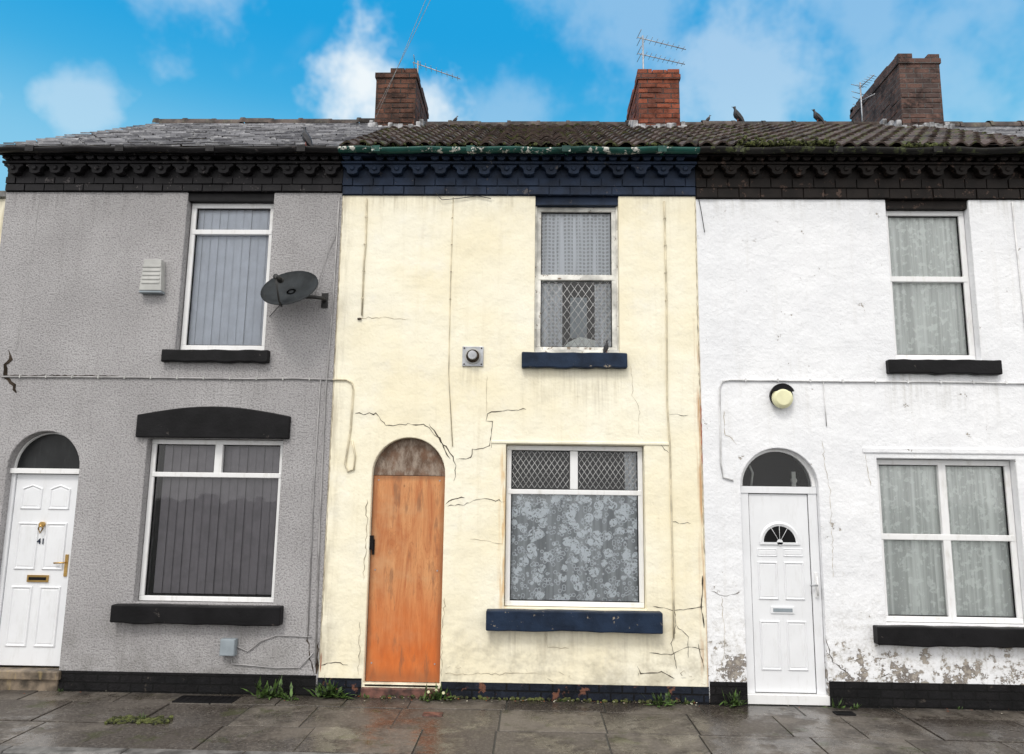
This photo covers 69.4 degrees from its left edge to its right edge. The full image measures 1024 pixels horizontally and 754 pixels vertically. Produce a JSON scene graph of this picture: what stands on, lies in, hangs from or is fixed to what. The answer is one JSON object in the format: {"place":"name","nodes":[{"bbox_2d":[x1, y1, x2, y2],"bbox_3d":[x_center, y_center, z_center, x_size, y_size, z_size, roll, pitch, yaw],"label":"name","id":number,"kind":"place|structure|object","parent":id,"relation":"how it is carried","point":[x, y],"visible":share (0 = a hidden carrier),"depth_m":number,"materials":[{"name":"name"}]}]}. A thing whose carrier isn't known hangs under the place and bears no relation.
{"place":"outdoors","nodes":[
{"label":"outdoors","id":0,"kind":"place"},
{"bbox_2d":[0,191,6,240],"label":"rendered yard wall","id":1,"kind":"structure","parent":0,"point":[2,199],"depth_m":8.59,"materials":[{"name":"beige paint"}]},
{"bbox_2d":[0,690,1023,753],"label":"pavement","id":2,"kind":"structure","parent":0,"point":[316,723],"depth_m":6.36,"materials":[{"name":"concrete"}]},
{"bbox_2d":[0,667,60,691],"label":"doorstep","id":3,"kind":"object","parent":2,"relation":"on","point":[26,678],"visible":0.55,"depth_m":7.30,"materials":[{"name":"stone"}]},
{"bbox_2d":[104,714,173,724],"bbox_3d":[-3.209,2.962,6.386,0.541,0.039,0.231,1,-9,1],"label":"moss","id":4,"kind":"object","parent":2,"relation":"on","point":[137,720],"visible":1,"depth_m":6.35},
{"bbox_2d":[0,192,342,694],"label":"front wall","id":5,"kind":"structure","parent":2,"relation":"on","point":[88,308],"depth_m":7.77,"materials":[{"name":"grey paint"}]},
{"bbox_2d":[14,433,63,467],"bbox_3d":[-4.857,0.778,7.818,0.754,0.377,0.050,1,-9,1],"label":"fanlight frame","id":6,"kind":"object","parent":5,"relation":"attached to","point":[22,450],"visible":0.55,"depth_m":7.82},
{"bbox_2d":[17,434,79,468],"bbox_3d":[-4.857,0.784,7.822,0.734,0.367,0.001,1,-9,1],"label":"fanlight glass","id":7,"kind":"object","parent":6,"relation":"in","point":[55,451],"visible":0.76,"depth_m":7.82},
{"bbox_2d":[0,468,78,665],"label":"panelled front door","id":8,"kind":"structure","parent":5,"relation":"attached to","point":[32,614],"depth_m":7.61,"materials":[{"name":"white plastic"}]},
{"bbox_2d":[26,522,68,581],"bbox_3d":[-4.769,1.799,7.607,0.405,0.608,0.049,1,-9,1],"label":"door furniture","id":9,"kind":"object","parent":8,"relation":"attached to","point":[37,578],"depth_m":7.58,"materials":[{"name":"gold metal"}]},
{"bbox_2d":[139,259,164,294],"bbox_3d":[-3.837,-1.071,7.904,0.240,0.365,0.096,1,-9,1],"label":"louvred wall vent","id":10,"kind":"object","parent":5,"relation":"attached to","point":[152,280],"visible":1,"depth_m":7.86,"materials":[{"name":"grey plastic"}]},
{"bbox_2d":[1,195,318,673],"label":"wall cracks","id":11,"kind":"structure","parent":5,"relation":"attached to","point":[9,360],"depth_m":7.82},
{"bbox_2d":[0,196,339,668],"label":"wall cables","id":12,"kind":"object","parent":5,"relation":"attached to","point":[203,377],"depth_m":7.71,"materials":[{"name":"grey plastic"}]},
{"bbox_2d":[0,152,343,192],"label":"corbelled brick cornice","id":13,"kind":"structure","parent":5,"relation":"on","point":[193,173],"depth_m":8.07,"materials":[{"name":"brick"}]},
{"bbox_2d":[0,145,338,154],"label":"rain gutter","id":14,"kind":"object","parent":13,"relation":"attached to","point":[214,150],"visible":1,"depth_m":7.90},
{"bbox_2d":[301,127,312,145],"bbox_3d":[-2.182,-2.548,7.899,0.164,0.266,0.102,1,-9,1],"label":"pigeon","id":15,"kind":"object","parent":14,"relation":"on","point":[306,138],"visible":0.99,"depth_m":7.87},
{"bbox_2d":[110,603,283,625],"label":"sill","id":16,"kind":"structure","parent":5,"relation":"attached to","point":[199,614],"depth_m":7.31,"materials":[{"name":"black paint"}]},
{"bbox_2d":[148,445,271,595],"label":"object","id":17,"kind":"object","parent":5,"relation":"attached to","point":[156,524],"depth_m":7.82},
{"bbox_2d":[139,439,282,602],"bbox_3d":[-3.086,1.474,7.659,1.410,1.640,0.064,1,-9,1],"label":"window","id":18,"kind":"structure","parent":5,"relation":"attached to","point":[219,458],"depth_m":7.69,"materials":[{"name":"white plastic"}]},
{"bbox_2d":[145,444,280,596],"bbox_3d":[-3.086,1.475,7.662,1.310,1.540,0.018,1,-9,1],"label":"window gasket","id":19,"kind":"object","parent":18,"relation":"attached to","point":[152,523],"depth_m":7.65,"materials":[{"name":"rubber"}]},
{"bbox_2d":[153,445,279,594],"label":"blinds","id":20,"kind":"object","parent":18,"relation":"attached to","point":[250,544],"visible":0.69,"depth_m":7.72,"materials":[{"name":"fabric"}]},
{"bbox_2d":[135,406,290,438],"bbox_3d":[-3.097,0.471,7.683,1.600,0.330,0.065,1,-9,1],"label":"window lintel","id":21,"kind":"structure","parent":5,"relation":"attached to","point":[215,422],"depth_m":7.65,"materials":[{"name":"black paint"}]},
{"bbox_2d":[161,349,269,363],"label":"sill","id":22,"kind":"structure","parent":5,"relation":"attached to","point":[220,356],"depth_m":7.74,"materials":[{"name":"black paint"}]},
{"bbox_2d":[180,204,273,349],"bbox_3d":[-3.078,-1.095,8.058,0.930,1.650,0.064,1,-9,1],"label":"window","id":23,"kind":"structure","parent":5,"relation":"attached to","point":[193,233],"depth_m":8.09,"materials":[{"name":"white plastic"}]},
{"bbox_2d":[188,210,269,344],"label":"blinds","id":24,"kind":"object","parent":23,"relation":"attached to","point":[229,299],"visible":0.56,"depth_m":8.10,"materials":[{"name":"fabric"}]},
{"bbox_2d":[187,209,270,345],"bbox_3d":[-3.078,-1.095,8.061,0.820,1.540,0.018,1,-9,1],"label":"window gasket","id":25,"kind":"object","parent":23,"relation":"attached to","point":[194,264],"depth_m":8.08,"materials":[{"name":"rubber"}]},
{"bbox_2d":[219,638,237,655],"bbox_3d":[-2.801,2.668,7.308,0.150,0.160,0.077,1,-9,1],"label":"utility box","id":26,"kind":"object","parent":5,"relation":"attached to","point":[228,646],"visible":1,"depth_m":7.27,"materials":[{"name":"grey plastic"}]},
{"bbox_2d":[188,193,274,203],"bbox_3d":[-3.066,-1.950,8.223,0.950,0.086,0.260,1,-9,1],"label":"window head board","id":27,"kind":"object","parent":5,"relation":"attached to","point":[231,198],"depth_m":8.10,"materials":[{"name":"black paint"}]},
{"bbox_2d":[194,210,269,344],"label":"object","id":28,"kind":"object","parent":5,"relation":"attached to","point":[224,265],"depth_m":8.27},
{"bbox_2d":[260,271,328,307],"bbox_3d":[-2.221,-0.906,7.668,0.676,0.468,0.480,6,-10,-32],"label":"satellite dish","id":29,"kind":"object","parent":5,"relation":"attached to","point":[291,287],"visible":1,"depth_m":7.67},
{"bbox_2d":[0,745,359,753],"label":"kerb","id":30,"kind":"structure","parent":2,"relation":"on","point":[40,750],"depth_m":5.65,"materials":[{"name":"stone"}]},
{"bbox_2d":[58,670,315,695],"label":"brick plinth","id":31,"kind":"structure","parent":2,"relation":"on","point":[151,682],"depth_m":7.29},
{"bbox_2d":[172,695,240,703],"bbox_3d":[-2.912,3.083,7.053,0.570,0.030,0.220,1,-9,1],"label":"pavement cover","id":32,"kind":"object","parent":2,"relation":"on","point":[202,699],"visible":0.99,"depth_m":7.03,"materials":[{"name":"metal"}]},
{"bbox_2d":[242,676,298,699],"bbox_3d":[-2.330,2.988,7.139,0.609,0.214,0.225,1,-9,1],"label":"weed","id":33,"kind":"object","parent":2,"relation":"on","point":[266,694],"visible":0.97,"depth_m":7.15,"materials":[{"name":"green plant"}]},
{"bbox_2d":[304,676,355,698],"bbox_3d":[-1.740,2.999,7.198,0.581,0.225,0.199,1,-9,1],"label":"weed","id":34,"kind":"object","parent":2,"relation":"on","point":[331,690],"visible":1,"depth_m":7.18,"materials":[{"name":"green plant"}]},
{"bbox_2d":[361,684,438,698],"bbox_3d":[-1.086,3.114,7.361,0.781,0.169,0.315,1,-9,1],"label":"doorstep","id":35,"kind":"object","parent":2,"relation":"on","point":[377,692],"visible":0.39,"depth_m":7.21,"materials":[{"name":"brown stone"}]},
{"bbox_2d":[424,683,453,701],"bbox_3d":[-0.711,3.033,7.137,0.311,0.163,0.162,1,-9,1],"label":"weed","id":36,"kind":"object","parent":2,"relation":"on","point":[437,694],"visible":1,"depth_m":7.14,"materials":[{"name":"green plant"}]},
{"bbox_2d":[318,196,707,688],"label":"front wall","id":37,"kind":"structure","parent":2,"relation":"on","point":[394,370],"depth_m":7.64,"materials":[{"name":"beige paint"}]},
{"bbox_2d":[365,438,444,682],"bbox_3d":[-1.068,1.827,7.514,0.740,2.410,0.035,1,-9,1],"label":"boarded up doorway","id":38,"kind":"structure","parent":37,"relation":"attached to","point":[404,610],"depth_m":7.48,"materials":[{"name":"orange wood"}]},
{"bbox_2d":[462,346,483,365],"bbox_3d":[-0.409,-0.222,7.687,0.220,0.210,0.100,1,-9,1],"label":"boiler flue vent","id":39,"kind":"object","parent":37,"relation":"attached to","point":[472,355],"visible":1,"depth_m":7.71,"materials":[{"name":"metal"}]},
{"bbox_2d":[333,193,674,637],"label":"wall cables","id":40,"kind":"object","parent":37,"relation":"attached to","point":[665,272],"depth_m":7.68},
{"bbox_2d":[320,202,704,684],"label":"wall cracks","id":41,"kind":"structure","parent":37,"relation":"attached to","point":[497,500],"depth_m":7.53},
{"bbox_2d":[341,153,697,196],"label":"corbelled brick cornice","id":42,"kind":"structure","parent":37,"relation":"on","point":[544,175],"depth_m":7.97,"materials":[{"name":"brick"}]},
{"bbox_2d":[338,145,699,154],"bbox_3d":[0.064,-2.395,7.838,3.818,0.072,0.125,1,-9,1],"label":"rain gutter","id":43,"kind":"object","parent":42,"relation":"attached to","point":[473,149],"visible":1,"depth_m":7.80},
{"bbox_2d":[541,283,561,346],"bbox_3d":[0.418,-0.651,7.986,0.250,0.740,0.027,1,-9,1],"label":"net curtain","id":44,"kind":"object","parent":37,"relation":"hanging from","point":[555,310],"visible":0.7,"depth_m":7.99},
{"bbox_2d":[534,214,610,346],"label":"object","id":45,"kind":"object","parent":37,"relation":"attached to","point":[585,288],"visible":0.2,"depth_m":8.12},
{"bbox_2d":[511,451,637,600],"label":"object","id":46,"kind":"object","parent":37,"relation":"attached to","point":[540,544],"depth_m":7.75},
{"bbox_2d":[486,609,662,633],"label":"sill","id":47,"kind":"structure","parent":37,"relation":"attached to","point":[596,621],"depth_m":7.19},
{"bbox_2d":[505,445,643,607],"bbox_3d":[0.637,1.513,7.562,1.400,1.610,0.064,1,-9,1],"label":"window","id":48,"kind":"structure","parent":37,"relation":"attached to","point":[573,450],"depth_m":7.57,"materials":[{"name":"white plastic"}]},
{"bbox_2d":[512,451,568,487],"bbox_3d":[0.295,0.957,7.659,0.595,0.384,0.006,1,-9,1],"label":"window leading","id":49,"kind":"object","parent":48,"relation":"attached to","point":[540,470],"depth_m":7.66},
{"bbox_2d":[511,494,637,600],"bbox_3d":[0.635,1.726,7.562,1.350,1.120,0.020,1,-9,1],"label":"lace curtain","id":50,"kind":"object","parent":48,"relation":"hanging from","point":[581,522],"visible":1,"depth_m":7.56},
{"bbox_2d":[510,450,638,602],"bbox_3d":[0.637,1.514,7.565,1.300,1.510,0.018,1,-9,1],"label":"window gasket","id":51,"kind":"object","parent":48,"relation":"attached to","point":[637,535],"depth_m":7.53,"materials":[{"name":"rubber"}]},
{"bbox_2d":[578,452,636,488],"bbox_3d":[0.989,0.963,7.641,0.605,0.384,0.006,1,-9,1],"label":"window leading","id":52,"kind":"object","parent":48,"relation":"attached to","point":[608,470],"depth_m":7.64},
{"bbox_2d":[624,452,636,489],"bbox_3d":[1.246,0.963,7.685,0.150,0.420,0.024,1,-9,1],"label":"top net strip","id":53,"kind":"object","parent":48,"relation":"attached to","point":[631,472],"visible":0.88,"depth_m":7.68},
{"bbox_2d":[522,352,626,368],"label":"sill","id":54,"kind":"structure","parent":37,"relation":"attached to","point":[566,360],"depth_m":7.62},
{"bbox_2d":[535,197,617,207],"bbox_3d":[0.703,-1.884,8.125,0.890,0.088,0.250,1,-9,1],"label":"window head board","id":55,"kind":"object","parent":37,"relation":"attached to","point":[576,202],"depth_m":8.01,"materials":[{"name":"blue paint"}]},
{"bbox_2d":[534,206,618,352],"bbox_3d":[0.690,-1.044,7.939,0.888,1.628,0.160,1,-9,1],"label":"sash box","id":56,"kind":"object","parent":37,"relation":"attached to","point":[577,351],"visible":0.76,"depth_m":7.87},
{"bbox_2d":[536,208,616,349],"bbox_3d":[0.691,-1.054,7.969,0.860,1.600,0.064,1,-9,1],"label":"sash window","id":57,"kind":"structure","parent":56,"relation":"attached to","point":[582,278],"depth_m":7.94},
{"bbox_2d":[541,282,610,346],"bbox_3d":[0.686,-0.674,7.912,0.755,0.714,0.006,1,-9,1],"label":"sash window leading","id":58,"kind":"object","parent":57,"relation":"attached to","point":[577,314],"visible":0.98,"depth_m":7.91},
{"bbox_2d":[540,212,611,346],"bbox_3d":[0.691,-1.054,7.972,0.760,1.500,0.018,1,-9,1],"label":"sash window gasket","id":59,"kind":"object","parent":57,"relation":"attached to","point":[610,261],"visible":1,"depth_m":8.02,"materials":[{"name":"black paint"}]},
{"bbox_2d":[542,214,610,274],"bbox_3d":[0.703,-1.457,8.079,0.800,0.730,0.031,1,-9,1],"label":"net curtain","id":60,"kind":"object","parent":57,"relation":"hanging from","point":[559,265],"visible":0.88,"depth_m":8.08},
{"bbox_2d":[564,298,596,346],"bbox_3d":[0.723,-0.570,8.024,0.420,0.600,0.035,1,-9,1],"label":"window clutter","id":61,"kind":"object","parent":37,"relation":"attached to","point":[574,325],"depth_m":8.02,"materials":[{"name":"grey plastic"}]},
{"bbox_2d":[492,440,668,444],"bbox_3d":[0.700,0.674,7.570,1.820,0.028,0.022,1,-9,1],"label":"lintel drip moulding","id":62,"kind":"object","parent":37,"relation":"attached to","point":[583,442],"visible":1,"depth_m":7.56,"materials":[{"name":"beige paint"}]},
{"bbox_2d":[595,284,610,346],"bbox_3d":[0.992,-0.645,7.971,0.200,0.740,0.027,1,-9,1],"label":"net curtain","id":63,"kind":"object","parent":37,"relation":"hanging from","point":[603,314],"visible":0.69,"depth_m":7.97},
{"bbox_2d":[317,677,708,704],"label":"brick plinth","id":64,"kind":"structure","parent":2,"relation":"on","point":[610,693],"depth_m":7.20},
{"bbox_2d":[366,695,694,704],"bbox_3d":[0.175,3.126,7.191,3.204,0.045,0.155,1,-9,1],"label":"moss","id":65,"kind":"object","parent":2,"relation":"on","point":[480,697],"visible":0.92,"depth_m":7.16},
{"bbox_2d":[647,690,678,707],"bbox_3d":[1.425,3.054,7.045,0.377,0.150,0.160,1,-9,-3],"label":"weed","id":66,"kind":"object","parent":2,"relation":"on","point":[667,697],"visible":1,"depth_m":7.07,"materials":[{"name":"green plant"}]},
{"bbox_2d":[720,687,746,707],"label":"weed","id":67,"kind":"object","parent":2,"relation":"on","point":[734,702],"visible":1,"depth_m":7.07,"materials":[{"name":"green plant"}]},
{"bbox_2d":[696,199,1023,702],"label":"front wall","id":68,"kind":"structure","parent":2,"relation":"on","point":[794,289],"depth_m":7.58,"materials":[{"name":"white paint"}]},
{"bbox_2d":[742,452,808,494],"bbox_3d":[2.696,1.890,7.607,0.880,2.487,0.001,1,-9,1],"label":"transom window","id":69,"kind":"structure","parent":68,"relation":"attached to","point":[773,468],"depth_m":7.75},
{"bbox_2d":[741,449,815,486],"bbox_3d":[2.704,0.925,7.585,0.774,0.387,0.050,1,-9,1],"label":"fanlight frame","id":70,"kind":"object","parent":68,"relation":"attached to","point":[806,468],"visible":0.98,"depth_m":7.57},
{"bbox_2d":[769,383,793,408],"bbox_3d":[2.754,0.196,7.544,0.232,0.257,0.099,1,-9,1],"label":"wall lamp","id":71,"kind":"object","parent":68,"relation":"attached to","point":[781,395],"visible":1,"depth_m":7.50,"materials":[{"name":"black paint"}]},
{"bbox_2d":[740,486,829,705],"bbox_3d":[2.682,2.143,7.356,0.820,2.085,0.120,1,-9,1],"label":"upvc front door","id":72,"kind":"structure","parent":68,"relation":"attached to","point":[780,604],"depth_m":7.35,"materials":[{"name":"white plastic"}]},
{"bbox_2d":[759,522,818,597],"bbox_3d":[2.765,1.819,7.382,0.560,0.735,0.065,1,-9,1],"label":"door sunburst and handle","id":73,"kind":"object","parent":72,"relation":"attached to","point":[779,533],"visible":1,"depth_m":7.45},
{"bbox_2d":[712,416,960,676],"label":"wall cracks","id":74,"kind":"structure","parent":68,"relation":"attached to","point":[832,566],"depth_m":7.30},
{"bbox_2d":[695,153,1023,200],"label":"corbelled brick cornice","id":75,"kind":"structure","parent":68,"relation":"on","point":[885,177],"depth_m":7.88,"materials":[{"name":"brick"}]},
{"bbox_2d":[700,146,1023,155],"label":"rain gutter","id":76,"kind":"object","parent":75,"relation":"attached to","point":[836,150],"visible":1,"depth_m":7.71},
{"bbox_2d":[901,141,946,147],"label":"moss","id":77,"kind":"object","parent":75,"relation":"on","point":[908,144],"visible":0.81,"depth_m":7.70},
{"bbox_2d":[698,199,1023,480],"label":"wall cables","id":78,"kind":"object","parent":68,"relation":"attached to","point":[875,381],"depth_m":7.58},
{"bbox_2d":[885,201,966,210],"bbox_3d":[4.421,-1.822,8.024,0.870,0.086,0.250,1,-9,1],"label":"window head board","id":79,"kind":"object","parent":68,"relation":"attached to","point":[925,205],"depth_m":7.90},
{"bbox_2d":[886,211,975,359],"bbox_3d":[4.409,-0.978,7.856,0.860,1.630,0.064,1,-9,1],"label":"window","id":80,"kind":"structure","parent":68,"relation":"attached to","point":[964,279],"depth_m":7.83,"materials":[{"name":"white plastic"}]},
{"bbox_2d":[888,218,966,354],"bbox_3d":[4.415,-0.970,7.906,0.800,1.550,0.031,1,-9,1],"label":"curtain","id":81,"kind":"object","parent":80,"relation":"attached to","point":[929,318],"visible":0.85,"depth_m":7.90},
{"bbox_2d":[888,216,968,354],"bbox_3d":[4.409,-0.977,7.859,0.750,1.520,0.018,1,-9,1],"label":"window gasket","id":82,"kind":"object","parent":80,"relation":"attached to","point":[960,272],"depth_m":7.88,"materials":[{"name":"rubber"}]},
{"bbox_2d":[862,447,1023,454],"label":"lintel band","id":83,"kind":"object","parent":68,"relation":"attached to","point":[943,451],"visible":1,"depth_m":7.46,"materials":[{"name":"white paint"}]},
{"bbox_2d":[885,359,1002,375],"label":"sill","id":84,"kind":"structure","parent":68,"relation":"attached to","point":[955,367],"depth_m":7.53,"materials":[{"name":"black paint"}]},
{"bbox_2d":[873,625,1023,647],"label":"sill","id":85,"kind":"structure","parent":68,"relation":"attached to","point":[949,636],"depth_m":7.10,"materials":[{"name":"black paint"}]},
{"bbox_2d":[876,459,1023,623],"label":"window","id":86,"kind":"structure","parent":68,"relation":"attached to","point":[945,537],"depth_m":7.42,"materials":[{"name":"white plastic"}]},
{"bbox_2d":[879,466,1013,616],"bbox_3d":[4.371,1.649,7.500,1.320,1.550,0.031,1,-9,1],"label":"curtain","id":87,"kind":"object","parent":86,"relation":"attached to","point":[914,568],"visible":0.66,"depth_m":7.49,"materials":[{"name":"fabric"}]},
{"bbox_2d":[879,465,1015,617],"bbox_3d":[4.370,1.641,7.454,1.260,1.490,0.018,1,-9,1],"label":"window gasket","id":88,"kind":"object","parent":86,"relation":"attached to","point":[1008,546],"depth_m":7.42,"materials":[{"name":"black paint"}]},
{"bbox_2d":[709,681,1023,710],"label":"brick plinth","id":89,"kind":"structure","parent":2,"relation":"on","point":[891,695],"depth_m":7.11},
{"bbox_2d":[0,0,1023,190],"label":"sky","id":90,"kind":"structure","parent":0,"point":[67,66],"materials":[{"name":"blue"}]},
{"bbox_2d":[749,465,796,485],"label":"fanlight ornaments","id":91,"kind":"object","parent":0,"point":[793,480],"visible":1,"depth_m":7.63},
{"label":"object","id":92,"kind":"structure","parent":0,"visible":0},
{"bbox_2d":[4,127,388,667],"bbox_3d":[-3.651,-0.077,10.989,3.730,7.620,6.288,1,-9,1],"label":"brick body","id":93,"kind":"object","parent":92,"relation":"on","point":[349,144],"visible":0.13,"depth_m":8.81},
{"bbox_2d":[0,123,386,146],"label":"slate roof","id":94,"kind":"structure","parent":93,"relation":"on","point":[230,137],"depth_m":9.19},
{"bbox_2d":[152,117,374,122],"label":"ridge tiles","id":95,"kind":"object","parent":94,"relation":"on","point":[264,120],"visible":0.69,"depth_m":11.33,"materials":[{"name":"tile"}]},
{"bbox_2d":[356,130,687,475],"bbox_3d":[0.122,-0.018,10.888,3.820,7.570,6.288,1,-9,1],"label":"brick body","id":96,"kind":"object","parent":92,"relation":"on","point":[409,144],"visible":0.16,"depth_m":8.75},
{"bbox_2d":[375,68,428,125],"bbox_3d":[-1.689,-3.699,11.345,0.626,1.537,1.236,1,-9,1],"label":"chimney stack","id":97,"kind":"object","parent":96,"relation":"on","point":[404,102],"visible":0.53,"depth_m":10.81,"materials":[{"name":"brown brick"}]},
{"bbox_2d":[368,119,425,132],"bbox_3d":[-1.690,-3.644,11.262,0.781,0.471,1.347,1,-9,1],"label":"chimney stack flashing","id":98,"kind":"object","parent":97,"relation":"attached to","point":[419,123],"visible":0.22,"depth_m":10.60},
{"bbox_2d":[339,123,698,145],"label":"tiled roof","id":99,"kind":"structure","parent":96,"relation":"on","point":[397,135],"depth_m":8.98,"materials":[{"name":"tile"}]},
{"bbox_2d":[366,141,672,146],"bbox_3d":[0.076,-2.470,7.899,3.278,0.050,0.175,1,-9,1],"label":"moss","id":100,"kind":"object","parent":99,"relation":"on","point":[515,144],"visible":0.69,"depth_m":7.87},
{"bbox_2d":[425,120,628,127],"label":"ridge tiles","id":101,"kind":"object","parent":99,"relation":"on","point":[525,123],"visible":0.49,"depth_m":11.23,"materials":[{"name":"tile"}]},
{"bbox_2d":[666,131,1023,196],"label":"brick body","id":102,"kind":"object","parent":92,"relation":"on","point":[976,146],"visible":0.12,"depth_m":8.39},
{"bbox_2d":[626,69,680,125],"bbox_3d":[2.140,-3.649,11.244,0.626,1.507,1.236,1,-9,1],"label":"chimney stack","id":103,"kind":"object","parent":102,"relation":"on","point":[655,98],"visible":0.55,"depth_m":10.71,"materials":[{"name":"red brick"}]},
{"bbox_2d":[627,120,686,132],"bbox_3d":[2.138,-3.615,11.165,0.774,0.482,1.346,1,-9,1],"label":"chimney stack flashing","id":104,"kind":"object","parent":103,"relation":"attached to","point":[632,123],"visible":0.27,"depth_m":10.51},
{"bbox_2d":[637,29,685,68],"bbox_3d":[2.312,-4.741,11.431,0.770,1.126,0.240,3,-9,-11],"label":"tv aerial","id":105,"kind":"object","parent":103,"relation":"on","point":[642,46],"visible":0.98,"depth_m":11.43,"materials":[{"name":"metal"}]},
{"bbox_2d":[661,123,1023,146],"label":"tiled roof","id":106,"kind":"structure","parent":102,"relation":"on","point":[856,135],"depth_m":8.90,"materials":[{"name":"tile"}]},
{"bbox_2d":[685,120,879,125],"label":"ridge tiles","id":107,"kind":"object","parent":106,"relation":"on","point":[705,122],"visible":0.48,"depth_m":11.13,"materials":[{"name":"tile"}]},
{"bbox_2d":[736,135,835,146],"bbox_3d":[2.878,-2.469,7.782,1.032,0.121,0.214,1,-9,1],"label":"moss","id":108,"kind":"object","parent":106,"relation":"on","point":[816,142],"visible":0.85,"depth_m":7.74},
{"bbox_2d":[850,53,943,125],"bbox_3d":[5.890,-3.703,11.363,0.616,1.747,1.636,1,-9,1],"label":"chimney stack","id":109,"kind":"object","parent":102,"relation":"on","point":[905,88],"visible":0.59,"depth_m":10.67,"materials":[{"name":"brick"}]},
{"bbox_2d":[879,119,954,128],"bbox_3d":[5.883,-3.585,11.068,0.773,0.491,1.346,1,-9,1],"label":"chimney stack flashing","id":110,"kind":"object","parent":109,"relation":"attached to","point":[898,123],"visible":0.2,"depth_m":10.42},
{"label":"rear roof slope","id":111,"kind":"object","parent":102,"relation":"on","visible":0},
{"bbox_2d":[851,75,875,121],"bbox_3d":[5.404,-4.133,11.252,0.250,0.850,0.345,5,-10,-25],"label":"tv aerial","id":112,"kind":"object","parent":111,"relation":"on","point":[860,93],"visible":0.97,"depth_m":11.34,"materials":[{"name":"metal"}]},
{"bbox_3d":[7.789,0.052,10.689,3.780,7.570,6.288,1,-9,1],"label":"brick body","id":113,"kind":"object","parent":92,"relation":"on","visible":0},
{"bbox_2d":[955,126,1023,136],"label":"slate roof","id":114,"kind":"structure","parent":113,"relation":"on","point":[1003,130],"depth_m":10.33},
{"bbox_2d":[944,121,1023,126],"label":"ridge tiles","id":115,"kind":"object","parent":114,"relation":"on","point":[991,123],"visible":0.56,"depth_m":11.04,"materials":[{"name":"tile"}]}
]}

